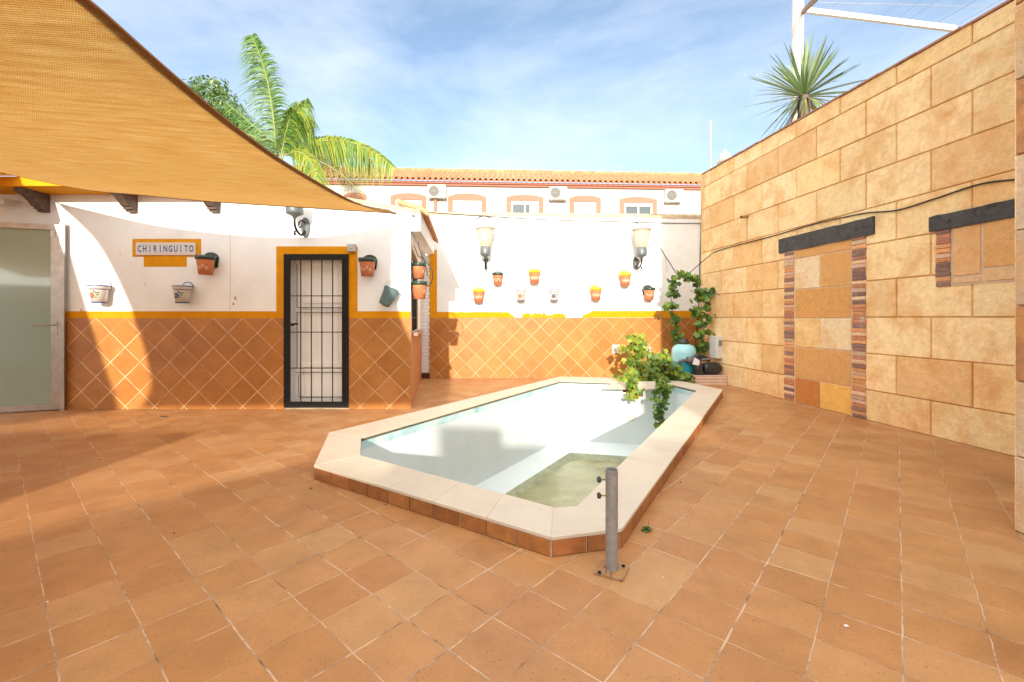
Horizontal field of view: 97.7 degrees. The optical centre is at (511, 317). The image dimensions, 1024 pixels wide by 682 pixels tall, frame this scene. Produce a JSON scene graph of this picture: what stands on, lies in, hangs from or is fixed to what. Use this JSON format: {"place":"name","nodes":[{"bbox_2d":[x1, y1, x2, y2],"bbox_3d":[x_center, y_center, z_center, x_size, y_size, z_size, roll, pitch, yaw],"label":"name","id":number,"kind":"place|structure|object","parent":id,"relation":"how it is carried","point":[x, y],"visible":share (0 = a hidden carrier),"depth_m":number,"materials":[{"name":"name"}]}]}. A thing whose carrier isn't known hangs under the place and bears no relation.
{"place":"outdoors","nodes":[
{"label":"outdoors","id":0,"kind":"place"},
{"bbox_2d":[294,166,702,213],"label":"row houses","id":1,"kind":"structure","parent":0,"point":[511,193],"depth_m":20.39,"materials":[{"name":"paint"}]},
{"bbox_2d":[428,185,446,206],"bbox_3d":[-3.335,-5.449,19.949,0.800,0.880,0.366,0,0,0],"label":"air conditioner","id":2,"kind":"object","parent":1,"relation":"attached to","point":[438,191],"visible":1,"depth_m":19.78,"materials":[{"name":"white plastic"}]},
{"bbox_2d":[549,187,566,207],"bbox_3d":[2.073,-5.452,20.237,0.800,0.880,0.366,0,0,0],"label":"air conditioner","id":3,"kind":"object","parent":1,"relation":"attached to","point":[557,193],"visible":1,"depth_m":20.07,"materials":[{"name":"white plastic"}]},
{"bbox_2d":[663,189,682,209],"bbox_3d":[7.396,-5.419,20.521,0.800,0.880,0.366,0,0,0],"label":"air conditioner","id":4,"kind":"object","parent":1,"relation":"attached to","point":[672,195],"visible":1,"depth_m":20.35,"materials":[{"name":"white plastic"}]},
{"bbox_2d":[0,377,1023,681],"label":"patio floor","id":5,"kind":"structure","parent":0,"point":[782,541],"depth_m":2.43,"materials":[{"name":"tile"}]},
{"bbox_2d":[0,176,437,408],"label":"bar building","id":6,"kind":"structure","parent":5,"relation":"on","point":[275,313],"depth_m":6.60,"materials":[{"name":"white paint"}]},
{"bbox_2d":[0,198,21,206],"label":"security camera","id":7,"kind":"object","parent":6,"relation":"attached to","point":[4,202],"visible":1,"depth_m":6.44,"materials":[{"name":"white plastic"}]},
{"bbox_2d":[0,222,66,411],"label":"glass door","id":8,"kind":"structure","parent":6,"relation":"attached to","point":[33,317],"depth_m":6.42,"materials":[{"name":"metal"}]},
{"bbox_2d":[87,281,111,302],"bbox_3d":[-5.983,-0.377,6.480,0.260,0.326,0.260,0,0,0],"label":"ceramic pot","id":9,"kind":"object","parent":6,"relation":"attached to","point":[99,293],"visible":1,"depth_m":6.41,"materials":[{"name":"white ceramic"}]},
{"bbox_2d":[136,242,195,254],"bbox_3d":[-5.099,-1.017,6.585,0.887,0.189,0.018,0,0,0],"label":"name sign","id":10,"kind":"object","parent":6,"relation":"attached to","point":[165,248],"visible":1,"depth_m":6.58,"materials":[{"name":"ceramic"}]},
{"bbox_2d":[171,282,192,302],"bbox_3d":[-4.778,-0.371,6.482,0.255,0.319,0.255,0,0,0],"label":"ceramic pot","id":11,"kind":"object","parent":6,"relation":"attached to","point":[182,293],"visible":1,"depth_m":6.41,"materials":[{"name":"white ceramic"}]},
{"bbox_2d":[194,252,218,274],"bbox_3d":[-4.435,-0.796,6.473,0.270,0.340,0.270,0,0,0],"label":"terracotta pot","id":12,"kind":"object","parent":6,"relation":"attached to","point":[207,263],"visible":1,"depth_m":6.40,"materials":[{"name":"orange ceramic"}]},
{"bbox_2d":[0,0,414,216],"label":"shade sail","id":13,"kind":"object","parent":6,"relation":"attached to","point":[94,97],"visible":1,"depth_m":2.88,"materials":[{"name":"fabric"}]},
{"bbox_2d":[285,207,309,236],"bbox_3d":[-3.059,-1.405,6.398,0.234,0.490,0.407,0,0,6],"label":"wall lantern","id":14,"kind":"object","parent":6,"relation":"attached to","point":[294,212],"depth_m":6.34,"materials":[{"name":"grey metal"}]},
{"bbox_2d":[291,260,341,400],"bbox_3d":[-2.882,0.206,6.764,0.947,2.287,0.072,0,0,0],"label":"door","id":15,"kind":"structure","parent":6,"relation":"in","point":[295,264],"depth_m":6.75,"materials":[{"name":"white paint"}]},
{"bbox_2d":[347,244,355,251],"bbox_3d":[-2.355,-1.025,6.563,0.116,0.116,0.064,0,0,0],"label":"sensor box","id":16,"kind":"object","parent":6,"relation":"attached to","point":[351,247],"visible":1,"depth_m":6.54,"materials":[{"name":"beige plastic"}]},
{"bbox_2d":[358,255,376,276],"bbox_3d":[-2.096,-0.765,6.477,0.260,0.328,0.260,0,0,0],"label":"terracotta pot","id":17,"kind":"object","parent":6,"relation":"attached to","point":[368,265],"visible":1,"depth_m":6.40,"materials":[{"name":"orange ceramic"}]},
{"bbox_2d":[379,281,399,306],"bbox_3d":[-1.758,-0.343,6.453,0.241,0.377,0.300,0,0,20],"label":"zinc bucket","id":18,"kind":"object","parent":6,"relation":"hanging from","point":[390,294],"visible":1,"depth_m":6.38,"materials":[{"name":"metal"}]},
{"bbox_2d":[411,259,426,278],"bbox_3d":[-1.417,-0.741,6.796,0.238,0.299,0.238,0,0,-8],"label":"terracotta pot","id":19,"kind":"object","parent":6,"relation":"hanging from","point":[418,270],"visible":0.99,"depth_m":6.72,"materials":[{"name":"orange ceramic"}]},
{"bbox_2d":[411,277,427,298],"bbox_3d":[-1.396,-0.449,6.737,0.262,0.331,0.263,0,0,-8],"label":"terracotta pot","id":20,"kind":"object","parent":6,"relation":"attached to","point":[418,289],"visible":0.98,"depth_m":6.65,"materials":[{"name":"orange ceramic"}]},
{"bbox_2d":[414,245,432,286],"bbox_3d":[-1.387,-0.802,6.843,0.439,0.663,0.095,0,0,37],"label":"cable","id":21,"kind":"object","parent":6,"relation":"attached to","point":[428,264],"visible":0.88,"depth_m":6.76,"materials":[{"name":"grey plastic"}]},
{"bbox_2d":[421,249,429,378],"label":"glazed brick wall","id":22,"kind":"structure","parent":5,"relation":"on","point":[425,314],"depth_m":9.96,"materials":[{"name":"brick"}]},
{"bbox_2d":[314,377,722,556],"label":"swimming pool","id":23,"kind":"structure","parent":5,"relation":"in","point":[480,464],"depth_m":5.42,"materials":[{"name":"beige stone"}]},
{"bbox_2d":[517,460,621,506],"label":"water","id":24,"kind":"structure","parent":23,"relation":"in","point":[572,483],"depth_m":7.01,"materials":[{"name":"liquid"}]},
{"bbox_2d":[603,381,656,389],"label":"loose slab","id":25,"kind":"structure","parent":23,"relation":"on","point":[648,385],"depth_m":8.30,"materials":[{"name":"beige stone"}]},
{"bbox_2d":[612,332,696,427],"bbox_3d":[2.644,1.113,8.654,1.328,1.645,1.774,0,0,43],"label":"trailing plant","id":26,"kind":"object","parent":23,"relation":"on","point":[659,370],"visible":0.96,"depth_m":8.72,"materials":[{"name":"green plant"}]},
{"bbox_2d":[429,212,700,378],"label":"back wall","id":27,"kind":"structure","parent":5,"relation":"on","point":[574,330],"depth_m":10.10,"materials":[{"name":"white paint"}]},
{"bbox_2d":[436,216,490,224],"bbox_3d":[-1.092,-2.135,9.878,1.254,0.298,0.181,0,0,-19],"label":"cable","id":28,"kind":"object","parent":27,"relation":"attached to","point":[463,221],"visible":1,"depth_m":9.91,"materials":[{"name":"plastic"}]},
{"bbox_2d":[472,287,484,301],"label":"terracotta pot","id":29,"kind":"object","parent":27,"relation":"attached to","point":[478,293],"visible":1,"depth_m":9.78,"materials":[{"name":"orange ceramic"}]},
{"bbox_2d":[475,225,494,268],"bbox_3d":[-0.581,-1.520,9.757,0.440,0.935,0.510,0,0,0],"label":"wall lantern","id":30,"kind":"object","parent":27,"relation":"attached to","point":[485,234],"depth_m":9.61,"materials":[{"name":"white glass"}]},
{"bbox_2d":[492,270,503,284],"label":"terracotta pot","id":31,"kind":"object","parent":27,"relation":"attached to","point":[497,275],"visible":1,"depth_m":9.82,"materials":[{"name":"orange ceramic"}]},
{"bbox_2d":[515,286,526,300],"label":"ceramic pot","id":32,"kind":"object","parent":27,"relation":"attached to","point":[520,291],"visible":1,"depth_m":9.85,"materials":[{"name":"white ceramic"}]},
{"bbox_2d":[528,268,540,283],"bbox_3d":[0.501,-0.948,9.939,0.290,0.365,0.290,0,0,0],"label":"terracotta pot","id":33,"kind":"object","parent":27,"relation":"attached to","point":[534,275],"visible":1,"depth_m":9.85,"materials":[{"name":"orange ceramic"}]},
{"bbox_2d":[548,287,559,300],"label":"ceramic pot","id":34,"kind":"object","parent":27,"relation":"attached to","point":[554,293],"visible":1,"depth_m":9.89,"materials":[{"name":"white ceramic"}]},
{"bbox_2d":[428,212,700,345],"bbox_3d":[1.246,-0.746,10.098,6.221,3.190,0.036,0,0,-3],"label":"cable","id":35,"kind":"object","parent":27,"relation":"attached to","point":[602,221],"visible":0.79,"depth_m":10.16,"materials":[{"name":"grey plastic"}]},
{"bbox_2d":[590,285,601,299],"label":"terracotta pot","id":36,"kind":"object","parent":27,"relation":"attached to","point":[595,292],"visible":1,"depth_m":9.94,"materials":[{"name":"orange ceramic"}]},
{"bbox_2d":[612,345,624,352],"bbox_3d":[2.423,0.711,10.164,0.292,0.193,0.017,0,0,-3],"label":"socket plate","id":37,"kind":"object","parent":27,"relation":"attached to","point":[614,349],"visible":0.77,"depth_m":10.15,"materials":[{"name":"white plastic"}]},
{"bbox_2d":[619,270,631,285],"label":"terracotta pot","id":38,"kind":"object","parent":27,"relation":"attached to","point":[624,277],"visible":1,"depth_m":9.97,"materials":[{"name":"orange ceramic"}]},
{"bbox_2d":[631,227,651,269],"bbox_3d":[2.867,-1.537,9.962,0.440,0.935,0.510,0,0,-14],"label":"wall lantern","id":39,"kind":"object","parent":27,"relation":"attached to","point":[641,235],"depth_m":9.82,"materials":[{"name":"white glass"}]},
{"bbox_2d":[633,221,675,272],"bbox_3d":[3.157,-1.561,9.942,0.997,1.265,0.067,0,0,32],"label":"cable","id":40,"kind":"object","parent":39,"relation":"hanging from","point":[659,247],"visible":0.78,"depth_m":9.85,"materials":[{"name":"plastic"}]},
{"bbox_2d":[642,285,655,299],"bbox_3d":[3.098,-0.576,10.096,0.280,0.353,0.280,0,0,0],"label":"terracotta pot","id":41,"kind":"object","parent":27,"relation":"attached to","point":[648,291],"visible":1,"depth_m":10.01,"materials":[{"name":"orange ceramic"}]},
{"bbox_2d":[594,467,628,581],"bbox_3d":[0.530,1.077,2.377,0.150,0.543,0.140,0,0,28],"label":"metal post","id":42,"kind":"object","parent":5,"relation":"on","point":[609,567],"visible":1,"depth_m":2.35,"materials":[{"name":"grey metal"}]},
{"bbox_2d":[641,521,651,531],"bbox_3d":[0.854,1.305,2.835,0.081,0.090,0.063,0,0,-31],"label":"weed","id":43,"kind":"object","parent":5,"relation":"on","point":[646,529],"visible":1,"depth_m":2.82,"materials":[{"name":"green plant"}]},
{"bbox_2d":[671,339,710,373],"bbox_3d":[3.714,0.895,9.385,0.676,0.910,0.620,0,0,0],"label":"sand filter","id":44,"kind":"object","parent":5,"relation":"on","point":[683,352],"visible":0.66,"depth_m":9.24,"materials":[{"name":"teal plastic"}]},
{"bbox_2d":[687,374,726,384],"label":"clay blocks","id":45,"kind":"structure","parent":5,"relation":"on","point":[718,379],"depth_m":8.99,"materials":[{"name":"orange brick"}]},
{"bbox_2d":[691,354,721,374],"bbox_3d":[3.957,0.948,9.150,0.660,0.425,0.277,0,0,-7],"label":"pool pump","id":46,"kind":"object","parent":45,"relation":"on","point":[708,368],"visible":0.94,"depth_m":9.06,"materials":[{"name":"black plastic"}]},
{"bbox_2d":[700,0,1018,456],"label":"stone block wall","id":47,"kind":"structure","parent":5,"relation":"on","point":[904,318],"depth_m":5.62,"materials":[{"name":"stone"}]},
{"bbox_2d":[662,270,717,354],"bbox_3d":[3.862,-0.107,9.525,1.208,1.855,0.584,0,0,29],"label":"climbing vine","id":48,"kind":"object","parent":47,"relation":"attached to","point":[703,347],"visible":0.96,"depth_m":9.52,"materials":[{"name":"green plant"}]},
{"bbox_2d":[710,336,722,358],"bbox_3d":[4.245,0.609,9.294,0.140,0.460,0.288,0,0,-7],"label":"meter box","id":49,"kind":"object","parent":47,"relation":"attached to","point":[716,347],"visible":1,"depth_m":9.17,"materials":[{"name":"white plastic"}]},
{"bbox_2d":[717,149,730,163],"bbox_3d":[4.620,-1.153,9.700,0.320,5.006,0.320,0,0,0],"label":"ball finial","id":50,"kind":"object","parent":47,"relation":"on","point":[724,155],"visible":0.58,"depth_m":9.61,"materials":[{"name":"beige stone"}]},
{"bbox_2d":[690,179,1014,272],"bbox_3d":[4.561,-1.185,6.962,0.429,0.486,5.675,0,0,-11],"label":"cable","id":51,"kind":"object","parent":47,"relation":"attached to","point":[873,212],"visible":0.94,"depth_m":5.68,"materials":[{"name":"black plastic"}]},
{"bbox_2d":[91,0,1005,184],"label":"sky","id":52,"kind":"structure","parent":0,"point":[559,85],"materials":[{"name":"blue"}]},
{"bbox_2d":[429,212,699,215],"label":"parapet wall","id":53,"kind":"structure","parent":0,"point":[594,213],"depth_m":11.20,"materials":[{"name":"paint"}]},
{"bbox_2d":[710,121,711,167],"bbox_3d":[4.709,-1.655,10.600,0.061,6.011,0.064,0,0,0],"label":"thin mast","id":54,"kind":"object","parent":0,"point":[710,144],"visible":0.2,"depth_m":10.58,"materials":[{"name":"white metal"}]},
{"bbox_2d":[1015,0,1023,533],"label":"stone pier","id":55,"kind":"structure","parent":0,"point":[1019,266],"depth_m":2.80,"materials":[{"name":"beige stone"}]},
{"label":"ground","id":56,"kind":"structure","parent":0,"visible":0},
{"bbox_2d":[181,75,274,151],"bbox_3d":[-11.312,-3.738,16.026,5.895,10.192,2.934,0,0,0],"label":"bushy tree","id":57,"kind":"object","parent":56,"relation":"on","point":[217,103],"visible":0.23,"depth_m":15.78,"materials":[{"name":"green plant"}]},
{"bbox_2d":[221,33,398,199],"bbox_3d":[-6.272,-3.424,13.322,6.272,9.557,2.559,0,0,0],"label":"palm tree","id":58,"kind":"object","parent":56,"relation":"on","point":[295,125],"visible":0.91,"depth_m":12.82,"materials":[{"name":"green plant"}]},
{"bbox_2d":[738,33,866,139],"bbox_3d":[5.127,-1.777,7.913,2.114,6.255,1.888,0,0,0],"label":"yucca","id":59,"kind":"object","parent":56,"relation":"on","point":[803,82],"visible":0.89,"depth_m":7.76,"materials":[{"name":"green plant"}]},
{"bbox_2d":[791,0,999,121],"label":"line pole","id":60,"kind":"object","parent":56,"relation":"on","point":[799,10],"visible":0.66,"depth_m":8.40,"materials":[{"name":"metal"}]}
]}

